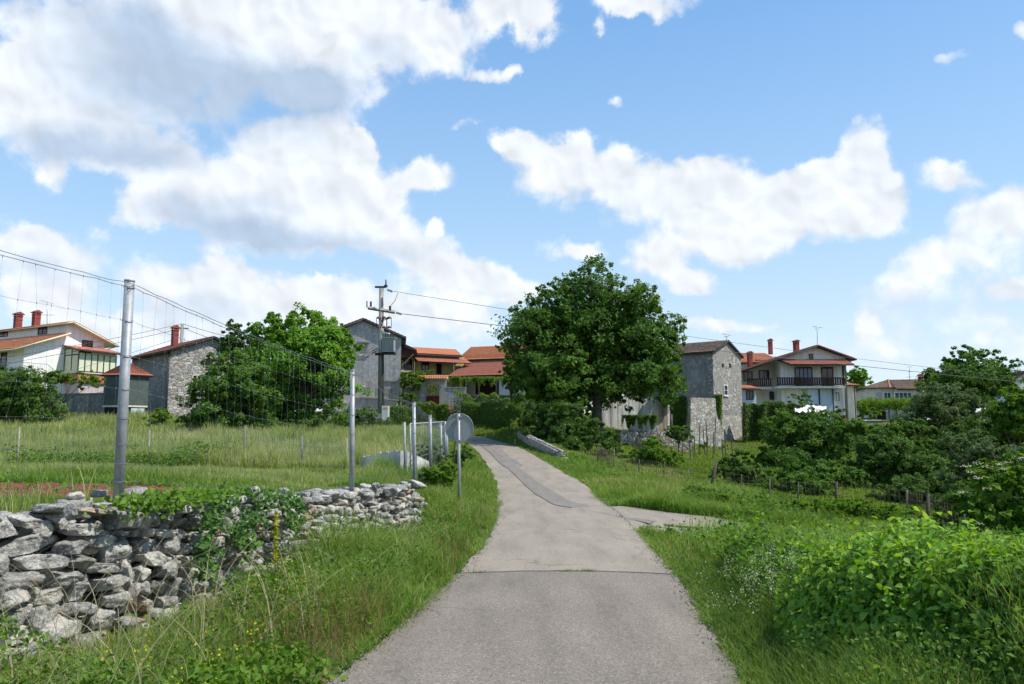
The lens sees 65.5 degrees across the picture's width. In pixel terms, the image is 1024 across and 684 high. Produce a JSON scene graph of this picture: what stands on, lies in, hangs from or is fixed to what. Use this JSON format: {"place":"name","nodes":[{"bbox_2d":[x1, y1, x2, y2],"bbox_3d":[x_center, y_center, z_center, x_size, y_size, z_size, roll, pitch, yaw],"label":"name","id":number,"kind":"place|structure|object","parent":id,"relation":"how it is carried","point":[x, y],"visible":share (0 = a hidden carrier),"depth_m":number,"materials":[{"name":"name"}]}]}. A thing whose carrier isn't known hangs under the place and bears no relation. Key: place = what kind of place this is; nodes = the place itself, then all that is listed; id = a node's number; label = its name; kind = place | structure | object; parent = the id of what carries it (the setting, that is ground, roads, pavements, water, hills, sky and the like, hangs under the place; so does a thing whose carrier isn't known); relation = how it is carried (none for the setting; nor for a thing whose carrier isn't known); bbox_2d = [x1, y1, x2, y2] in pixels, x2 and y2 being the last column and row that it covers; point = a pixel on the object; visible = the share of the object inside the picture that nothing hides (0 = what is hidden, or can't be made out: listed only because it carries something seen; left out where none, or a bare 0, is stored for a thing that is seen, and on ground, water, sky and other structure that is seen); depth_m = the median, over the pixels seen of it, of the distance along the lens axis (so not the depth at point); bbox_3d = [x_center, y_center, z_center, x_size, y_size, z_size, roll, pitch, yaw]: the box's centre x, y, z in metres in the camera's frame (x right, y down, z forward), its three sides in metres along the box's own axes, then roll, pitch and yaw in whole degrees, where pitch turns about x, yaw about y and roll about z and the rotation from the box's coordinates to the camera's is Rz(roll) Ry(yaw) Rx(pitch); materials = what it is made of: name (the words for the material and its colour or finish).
{"place":"outdoors","nodes":[
{"label":"outdoors","id":0,"kind":"place"},
{"bbox_2d":[0,463,338,512],"bbox_3d":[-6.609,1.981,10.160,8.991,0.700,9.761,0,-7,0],"label":"field grass","id":1,"kind":"structure","parent":0,"point":[31,477],"depth_m":12.44,"materials":[{"name":"green plant"}]},
{"bbox_2d":[446,376,525,386],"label":"grape vine","id":2,"kind":"object","parent":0,"point":[457,380],"visible":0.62,"depth_m":76.79,"materials":[{"name":"green plant"}]},
{"bbox_2d":[0,411,1007,683],"bbox_3d":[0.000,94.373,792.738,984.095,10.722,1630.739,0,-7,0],"label":"ground","id":3,"kind":"structure","parent":0,"point":[332,651],"depth_m":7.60,"materials":[{"name":"green plant"}]},
{"bbox_2d":[0,365,69,423],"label":"bush","id":4,"kind":"object","parent":3,"relation":"on","point":[35,394],"visible":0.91,"depth_m":50.97,"materials":[{"name":"green plant"}]},
{"bbox_2d":[13,370,105,416],"bbox_3d":[-30.722,3.867,54.031,6.041,4.037,1.826,0,-7,0],"label":"grape vine","id":5,"kind":"object","parent":3,"relation":"on","point":[64,378],"visible":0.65,"depth_m":53.98,"materials":[{"name":"green plant"}]},
{"bbox_2d":[0,310,119,393],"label":"house","id":6,"kind":"structure","parent":3,"relation":"on","point":[75,333],"depth_m":78.59,"materials":[{"name":"paint"}]},
{"bbox_2d":[40,393,104,415],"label":"retaining wall","id":7,"kind":"structure","parent":3,"relation":"on","point":[95,401],"depth_m":59.04,"materials":[{"name":"grey concrete"}]},
{"bbox_2d":[0,482,182,498],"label":"soil bed","id":8,"kind":"object","parent":3,"relation":"on","point":[56,485],"visible":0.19,"depth_m":10.64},
{"bbox_2d":[2,475,247,495],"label":"weeds","id":9,"kind":"object","parent":8,"relation":"on","point":[65,485],"visible":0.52,"depth_m":10.18,"materials":[{"name":"green plant"}]},
{"bbox_2d":[3,440,246,467],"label":"weeds","id":10,"kind":"object","parent":3,"relation":"on","point":[99,457],"visible":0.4,"depth_m":20.40,"materials":[{"name":"green plant"}]},
{"bbox_2d":[100,363,153,416],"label":"shed","id":11,"kind":"structure","parent":3,"relation":"on","point":[110,398],"depth_m":57.00,"materials":[{"name":"grey metal"}]},
{"bbox_2d":[6,558,309,683],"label":"yellow flowers","id":12,"kind":"object","parent":3,"relation":"on","point":[195,644],"visible":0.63,"depth_m":5.17,"materials":[{"name":"yellow plant"}]},
{"bbox_2d":[143,407,179,427],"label":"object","id":13,"kind":"object","parent":3,"relation":"on","point":[162,417],"visible":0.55,"depth_m":49.37,"materials":[{"name":"plant"}]},
{"bbox_2d":[0,425,347,463],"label":"field fence","id":14,"kind":"object","parent":3,"relation":"on","point":[217,438],"visible":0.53,"depth_m":21.96,"materials":[{"name":"grey metal"}]},
{"bbox_2d":[131,325,241,416],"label":"stone house","id":15,"kind":"structure","parent":3,"relation":"on","point":[183,357],"depth_m":61.37,"materials":[{"name":"grey stone"}]},
{"bbox_2d":[0,481,427,671],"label":"dry stone wall","id":16,"kind":"structure","parent":3,"relation":"on","point":[39,530],"depth_m":6.37,"materials":[{"name":"stone"}]},
{"bbox_2d":[84,484,265,521],"bbox_3d":[-2.978,1.404,7.251,0.580,0.338,2.667,-1,-7,6],"label":"ivy","id":17,"kind":"object","parent":16,"relation":"on","point":[158,499],"visible":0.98,"depth_m":6.61,"materials":[{"name":"green plant"}]},
{"bbox_2d":[187,486,269,595],"bbox_3d":[-2.726,1.848,7.595,0.398,0.955,1.553,-1,-7,7],"label":"ivy","id":18,"kind":"object","parent":16,"relation":"attached to","point":[208,521],"visible":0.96,"depth_m":7.42,"materials":[{"name":"green plant"}]},
{"bbox_2d":[218,481,310,537],"bbox_3d":[-2.705,1.822,8.610,0.632,0.665,1.290,-2,-7,16],"label":"ivy","id":19,"kind":"object","parent":16,"relation":"on","point":[295,502],"visible":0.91,"depth_m":8.69,"materials":[{"name":"green plant"}]},
{"bbox_2d":[0,407,428,488],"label":"meadow grass","id":20,"kind":"structure","parent":3,"relation":"on","point":[93,425],"depth_m":27.22,"materials":[{"name":"green plant"}]},
{"bbox_2d":[0,250,448,530],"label":"wire fence","id":21,"kind":"object","parent":3,"relation":"on","point":[123,389],"visible":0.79,"depth_m":6.68,"materials":[{"name":"metal"}]},
{"bbox_2d":[175,347,284,431],"bbox_3d":[-16.291,3.026,46.067,6.135,5.515,5.051,-6,-9,42],"label":"hazel shrub","id":22,"kind":"object","parent":3,"relation":"on","point":[243,401],"visible":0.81,"depth_m":45.06,"materials":[{"name":"green plant"}]},
{"bbox_2d":[0,505,467,683],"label":"seed heads","id":23,"kind":"object","parent":3,"relation":"on","point":[138,628],"visible":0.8,"depth_m":5.37,"materials":[{"name":"plant"}]},
{"bbox_2d":[0,480,472,683],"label":"weeds","id":24,"kind":"object","parent":3,"relation":"on","point":[5,620],"visible":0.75,"depth_m":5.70,"materials":[{"name":"green plant"}]},
{"bbox_2d":[216,318,263,360],"bbox_3d":[-19.576,2.294,57.249,3.376,8.212,2.953,2,-7,-18],"label":"elder tree","id":25,"kind":"object","parent":3,"relation":"on","point":[230,342],"visible":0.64,"depth_m":57.14,"materials":[{"name":"green plant"}]},
{"bbox_2d":[0,497,492,683],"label":"grass","id":26,"kind":"structure","parent":3,"relation":"on","point":[407,584],"depth_m":7.18,"materials":[{"name":"green plant"}]},
{"bbox_2d":[135,571,403,683],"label":"weeds","id":27,"kind":"object","parent":3,"relation":"on","point":[241,674],"visible":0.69,"depth_m":5.33,"materials":[{"name":"green plant"}]},
{"bbox_2d":[234,302,372,425],"bbox_3d":[-14.963,1.820,55.524,9.336,9.476,8.479,3,-7,-23],"label":"walnut tree","id":28,"kind":"object","parent":3,"relation":"on","point":[322,342],"visible":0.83,"depth_m":54.29,"materials":[{"name":"green plant"}]},
{"bbox_2d":[274,413,349,429],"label":"bush","id":29,"kind":"object","parent":3,"relation":"on","point":[315,420],"visible":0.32,"depth_m":51.55,"materials":[{"name":"green plant"}]},
{"bbox_2d":[331,406,391,426],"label":"bush","id":30,"kind":"object","parent":3,"relation":"on","point":[369,415],"visible":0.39,"depth_m":56.79,"materials":[{"name":"green plant"}]},
{"bbox_2d":[230,496,494,667],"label":"dry grass","id":31,"kind":"structure","parent":3,"relation":"on","point":[347,629],"depth_m":6.53,"materials":[{"name":"green plant"}]},
{"bbox_2d":[322,318,416,420],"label":"grey house","id":32,"kind":"structure","parent":3,"relation":"on","point":[364,331],"depth_m":74.98,"materials":[{"name":"paint"}]},
{"bbox_2d":[355,397,400,424],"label":"shed","id":33,"kind":"structure","parent":3,"relation":"on","point":[364,402],"depth_m":73.13,"materials":[{"name":"paint"}]},
{"bbox_2d":[366,280,401,425],"bbox_3d":[-10.027,1.041,61.969,2.849,12.116,1.325,0,-7,0],"label":"transformer pole","id":34,"kind":"object","parent":3,"relation":"on","point":[386,345],"visible":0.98,"depth_m":61.96,"materials":[{"name":"concrete"}]},
{"bbox_2d":[405,314,1023,382],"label":"power line","id":35,"kind":"object","parent":34,"relation":"attached to","point":[751,354],"visible":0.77,"depth_m":71.59,"materials":[{"name":"black metal"}]},
{"bbox_2d":[361,451,428,471],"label":"retaining wall","id":36,"kind":"structure","parent":3,"relation":"on","point":[401,456],"depth_m":22.27,"materials":[{"name":"concrete"}]},
{"bbox_2d":[321,425,496,528],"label":"grass","id":37,"kind":"structure","parent":3,"relation":"on","point":[477,483],"depth_m":19.02,"materials":[{"name":"green plant"}]},
{"bbox_2d":[399,371,425,401],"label":"tree","id":38,"kind":"object","parent":3,"relation":"on","point":[404,381],"visible":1,"depth_m":74.44,"materials":[{"name":"plant"}]},
{"bbox_2d":[332,462,505,670],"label":"edge grass","id":39,"kind":"structure","parent":3,"relation":"on","point":[367,644],"depth_m":7.45,"materials":[{"name":"green plant"}]},
{"bbox_2d":[389,401,449,426],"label":"hedge","id":40,"kind":"object","parent":3,"relation":"on","point":[433,411],"visible":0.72,"depth_m":72.12,"materials":[{"name":"green plant"}]},
{"bbox_2d":[403,421,446,470],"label":"metal gate","id":41,"kind":"structure","parent":3,"relation":"on","point":[404,439],"depth_m":21.90,"materials":[{"name":"metal"}]},
{"bbox_2d":[401,347,470,414],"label":"house","id":42,"kind":"structure","parent":3,"relation":"on","point":[441,361],"depth_m":86.52,"materials":[{"name":"orange tile"}]},
{"bbox_2d":[418,459,461,488],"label":"bush","id":43,"kind":"object","parent":3,"relation":"on","point":[442,472],"visible":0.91,"depth_m":18.99,"materials":[{"name":"green plant"}]},
{"bbox_2d":[445,413,473,503],"bbox_3d":[-1.094,2.608,16.396,0.596,2.275,0.091,0,-7,0],"label":"road sign","id":44,"kind":"object","parent":3,"relation":"on","point":[459,427],"visible":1,"depth_m":16.52,"materials":[{"name":"metal"}]},
{"bbox_2d":[401,375,578,420],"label":"courtyard wall","id":45,"kind":"structure","parent":3,"relation":"on","point":[446,394],"depth_m":75.43,"materials":[{"name":"paint"}]},
{"bbox_2d":[460,400,527,427],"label":"hedge","id":46,"kind":"object","parent":3,"relation":"on","point":[490,419],"visible":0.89,"depth_m":69.93,"materials":[{"name":"green plant"}]},
{"bbox_2d":[453,389,544,424],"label":"grape vine","id":47,"kind":"object","parent":3,"relation":"on","point":[465,395],"visible":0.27,"depth_m":74.11,"materials":[{"name":"green plant"}]},
{"bbox_2d":[495,338,526,422],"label":"tree","id":48,"kind":"object","parent":3,"relation":"on","point":[507,376],"visible":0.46,"depth_m":69.86,"materials":[{"name":"green plant"}]},
{"bbox_2d":[448,346,592,413],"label":"house","id":49,"kind":"structure","parent":3,"relation":"on","point":[485,361],"depth_m":87.58,"materials":[{"name":"tile"}]},
{"bbox_2d":[517,431,567,458],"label":"stone parapet","id":50,"kind":"structure","parent":3,"relation":"on","point":[538,444],"depth_m":48.59,"materials":[{"name":"stone"}]},
{"bbox_2d":[512,399,629,457],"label":"ivy bank","id":51,"kind":"structure","parent":3,"relation":"on","point":[563,426],"depth_m":52.76,"materials":[{"name":"green plant"}]},
{"bbox_2d":[487,253,687,438],"bbox_3d":[5.734,0.546,61.147,15.627,14.527,12.619,0,-7,0],"label":"walnut tree","id":52,"kind":"object","parent":3,"relation":"on","point":[574,344],"visible":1,"depth_m":58.89,"materials":[{"name":"green plant"}]},
{"bbox_2d":[601,395,669,430],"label":"garden wall","id":53,"kind":"structure","parent":3,"relation":"on","point":[611,417],"depth_m":68.03,"materials":[{"name":"paint"}]},
{"bbox_2d":[621,414,658,429],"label":"grape vine","id":54,"kind":"object","parent":3,"relation":"on","point":[641,419],"visible":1,"depth_m":65.31,"materials":[{"name":"green plant"}]},
{"bbox_2d":[623,436,685,467],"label":"bush","id":55,"kind":"object","parent":3,"relation":"on","point":[651,451],"visible":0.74,"depth_m":43.08,"materials":[{"name":"green plant"}]},
{"bbox_2d":[616,430,692,451],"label":"terrace wall","id":56,"kind":"structure","parent":3,"relation":"on","point":[627,436],"depth_m":59.98,"materials":[{"name":"grey stone"}]},
{"bbox_2d":[548,463,774,683],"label":"edge grass","id":57,"kind":"structure","parent":3,"relation":"on","point":[674,571],"depth_m":7.97,"materials":[{"name":"green plant"}]},
{"bbox_2d":[664,425,693,454],"bbox_3d":[12.184,7.271,57.966,2.036,2.498,1.944,-4,-8,33],"label":"tree","id":58,"kind":"object","parent":3,"relation":"on","point":[679,435],"visible":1,"depth_m":57.90,"materials":[{"name":"plant"}]},
{"bbox_2d":[626,340,743,440],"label":"stone tower","id":59,"kind":"structure","parent":3,"relation":"on","point":[709,373],"depth_m":71.72,"materials":[{"name":"grey stone"}]},
{"bbox_2d":[671,395,687,429],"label":"ivy","id":60,"kind":"object","parent":59,"relation":"attached to","point":[680,405],"visible":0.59,"depth_m":71.37,"materials":[{"name":"green plant"}]},
{"bbox_2d":[688,397,721,446],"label":"stone pier wall","id":61,"kind":"structure","parent":3,"relation":"on","point":[702,412],"depth_m":65.39,"materials":[{"name":"grey stone"}]},
{"bbox_2d":[500,431,937,535],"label":"grass","id":62,"kind":"structure","parent":3,"relation":"on","point":[645,490],"depth_m":25.47,"materials":[{"name":"green plant"}]},
{"bbox_2d":[565,453,885,530],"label":"weeds","id":63,"kind":"object","parent":3,"relation":"on","point":[786,512],"visible":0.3,"depth_m":21.91,"materials":[{"name":"green plant"}]},
{"bbox_2d":[708,448,763,485],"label":"shrub","id":64,"kind":"object","parent":3,"relation":"on","point":[744,468],"visible":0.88,"depth_m":35.40,"materials":[{"name":"green plant"}]},
{"bbox_2d":[682,490,813,512],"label":"bramble","id":65,"kind":"object","parent":3,"relation":"on","point":[804,504],"visible":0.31,"depth_m":21.46,"materials":[{"name":"green plant"}]},
{"bbox_2d":[742,385,761,405],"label":"shed","id":66,"kind":"structure","parent":3,"relation":"on","point":[748,393],"depth_m":79.97,"materials":[{"name":"white paint"}]},
{"bbox_2d":[741,338,772,368],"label":"house","id":67,"kind":"structure","parent":3,"relation":"on","point":[757,358],"depth_m":98.66,"materials":[{"name":"orange tile"}]},
{"bbox_2d":[696,530,850,612],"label":"white flowers","id":68,"kind":"object","parent":3,"relation":"on","point":[764,569],"visible":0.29,"depth_m":7.46,"materials":[{"name":"white plant"}]},
{"bbox_2d":[741,406,805,441],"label":"ivy wall","id":69,"kind":"structure","parent":3,"relation":"on","point":[753,419],"depth_m":70.80,"materials":[{"name":"green plant"}]},
{"bbox_2d":[742,400,805,442],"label":"ivy","id":70,"kind":"object","parent":69,"relation":"attached to","point":[764,407],"visible":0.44,"depth_m":70.32,"materials":[{"name":"green plant"}]},
{"bbox_2d":[597,447,964,527],"bbox_3d":[8.020,5.567,32.380,3.101,2.281,23.263,3,-7,-24],"label":"garden fence","id":71,"kind":"object","parent":3,"relation":"on","point":[928,508],"visible":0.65,"depth_m":28.49,"materials":[{"name":"brown wood"}]},
{"bbox_2d":[742,471,834,496],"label":"shrub","id":72,"kind":"object","parent":3,"relation":"on","point":[800,478],"visible":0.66,"depth_m":33.24,"materials":[{"name":"green plant"}]},
{"bbox_2d":[693,499,895,683],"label":"weeds","id":73,"kind":"object","parent":3,"relation":"on","point":[800,527],"visible":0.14,"depth_m":9.58,"materials":[{"name":"green plant"}]},
{"bbox_2d":[741,340,856,423],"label":"house","id":74,"kind":"structure","parent":3,"relation":"on","point":[821,382],"depth_m":84.10,"materials":[{"name":"paint"}]},
{"bbox_2d":[753,406,861,471],"bbox_3d":[18.566,6.159,49.084,7.040,4.557,5.463,0,-7,0],"label":"tree","id":75,"kind":"object","parent":3,"relation":"on","point":[806,441],"visible":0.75,"depth_m":48.75,"materials":[{"name":"green plant"}]},
{"bbox_2d":[756,455,871,491],"bbox_3d":[13.811,6.190,37.422,6.199,1.786,2.694,0,-7,0],"label":"shrub","id":76,"kind":"object","parent":3,"relation":"on","point":[829,470],"visible":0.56,"depth_m":37.22,"materials":[{"name":"green plant"}]},
{"bbox_2d":[655,498,1023,683],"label":"weeds","id":77,"kind":"object","parent":3,"relation":"on","point":[957,667],"visible":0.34,"depth_m":3.90,"materials":[{"name":"green plant"}]},
{"bbox_2d":[665,500,1023,683],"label":"creeper","id":78,"kind":"object","parent":3,"relation":"on","point":[887,572],"visible":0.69,"depth_m":5.02,"materials":[{"name":"green plant"}]},
{"bbox_2d":[682,507,1023,673],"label":"bank grass","id":79,"kind":"structure","parent":3,"relation":"on","point":[876,529],"depth_m":4.75,"materials":[{"name":"green plant"}]},
{"bbox_2d":[847,383,859,422],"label":"house","id":80,"kind":"structure","parent":3,"relation":"on","point":[851,393],"depth_m":91.80,"materials":[{"name":"white paint"}]},
{"bbox_2d":[846,366,873,390],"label":"tree","id":81,"kind":"object","parent":3,"relation":"on","point":[859,377],"visible":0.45,"depth_m":124.26,"materials":[{"name":"green plant"}]},
{"bbox_2d":[856,400,882,419],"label":"bush","id":82,"kind":"object","parent":3,"relation":"on","point":[862,412],"visible":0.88,"depth_m":99.49,"materials":[{"name":"green plant"}]},
{"bbox_2d":[826,418,934,466],"bbox_3d":[22.003,6.504,46.555,7.152,4.142,3.376,0,-7,0],"label":"tree","id":83,"kind":"object","parent":3,"relation":"on","point":[855,427],"visible":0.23,"depth_m":46.37,"materials":[{"name":"green plant"}]},
{"bbox_2d":[856,390,919,421],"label":"pergola","id":84,"kind":"object","parent":3,"relation":"on","point":[888,403],"visible":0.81,"depth_m":103.39,"materials":[{"name":"green plant"}]},
{"bbox_2d":[855,374,923,419],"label":"house","id":85,"kind":"structure","parent":3,"relation":"on","point":[888,388],"depth_m":115.35,"materials":[{"name":"white tile"}]},
{"bbox_2d":[813,497,969,530],"bbox_3d":[11.120,5.146,23.683,4.751,1.073,1.431,0,-7,0],"label":"bramble","id":86,"kind":"object","parent":3,"relation":"on","point":[847,507],"visible":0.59,"depth_m":23.53,"materials":[{"name":"green plant"}]},
{"bbox_2d":[835,423,954,490],"bbox_3d":[18.853,6.034,39.715,6.009,3.949,4.121,0,-7,0],"label":"shrub","id":87,"kind":"object","parent":3,"relation":"on","point":[873,463],"visible":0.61,"depth_m":39.26,"materials":[{"name":"green plant"}]},
{"bbox_2d":[865,470,965,507],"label":"shrub","id":88,"kind":"object","parent":3,"relation":"on","point":[922,486],"visible":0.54,"depth_m":32.01,"materials":[{"name":"green plant"}]},
{"bbox_2d":[892,381,993,448],"bbox_3d":[31.420,6.145,57.358,8.580,6.818,6.109,0,-7,0],"label":"round tree","id":89,"kind":"object","parent":3,"relation":"on","point":[946,407],"visible":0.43,"depth_m":56.73,"materials":[{"name":"green plant"}]},
{"bbox_2d":[888,415,1023,474],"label":"thicket","id":90,"kind":"object","parent":3,"relation":"on","point":[930,443],"visible":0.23,"depth_m":45.55,"materials":[{"name":"green plant"}]},
{"bbox_2d":[913,344,1023,414],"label":"tree","id":91,"kind":"object","parent":3,"relation":"on","point":[987,388],"visible":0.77,"depth_m":89.82,"materials":[{"name":"green plant"}]},
{"bbox_2d":[924,460,1022,532],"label":"willow shrub","id":92,"kind":"object","parent":3,"relation":"on","point":[955,488],"visible":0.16,"depth_m":23.60,"materials":[{"name":"green plant"}]},
{"bbox_2d":[935,428,1023,489],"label":"willow shrub","id":93,"kind":"object","parent":3,"relation":"on","point":[976,451],"visible":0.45,"depth_m":29.63,"materials":[{"name":"green plant"}]},
{"bbox_2d":[950,442,1023,537],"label":"elder bush","id":94,"kind":"object","parent":3,"relation":"on","point":[982,506],"visible":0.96,"depth_m":9.28,"materials":[{"name":"green plant"}]},
{"bbox_2d":[979,385,1023,450],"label":"tree","id":95,"kind":"object","parent":3,"relation":"on","point":[1008,412],"visible":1,"depth_m":43.57,"materials":[{"name":"green plant"}]},
{"bbox_2d":[0,0,1023,419],"label":"sky","id":96,"kind":"structure","parent":0,"point":[780,171],"materials":[{"name":"blue"}]},
{"bbox_2d":[327,571,740,683],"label":"road","id":97,"kind":"structure","parent":0,"point":[562,627],"depth_m":6.72,"materials":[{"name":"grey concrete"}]},
{"bbox_2d":[462,436,671,572],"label":"road","id":98,"kind":"structure","parent":0,"point":[527,536],"depth_m":13.90,"materials":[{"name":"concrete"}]},
{"bbox_2d":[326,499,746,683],"bbox_3d":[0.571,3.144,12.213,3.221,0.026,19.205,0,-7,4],"label":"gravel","id":99,"kind":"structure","parent":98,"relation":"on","point":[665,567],"depth_m":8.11,"materials":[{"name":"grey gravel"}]},
{"bbox_2d":[481,444,654,523],"bbox_3d":[0.096,5.460,36.605,1.446,1.192,42.692,1,-7,-6],"label":"road patch","id":100,"kind":"object","parent":98,"relation":"on","point":[503,458],"visible":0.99,"depth_m":27.35,"materials":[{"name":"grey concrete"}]},
{"bbox_2d":[535,506,768,533],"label":"side road","id":101,"kind":"structure","parent":0,"point":[660,518],"depth_m":17.21,"materials":[{"name":"concrete"}]},
{"bbox_2d":[642,526,1023,683],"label":"grass","id":102,"kind":"structure","parent":0,"point":[775,663],"depth_m":6.42,"materials":[{"name":"green plant"}]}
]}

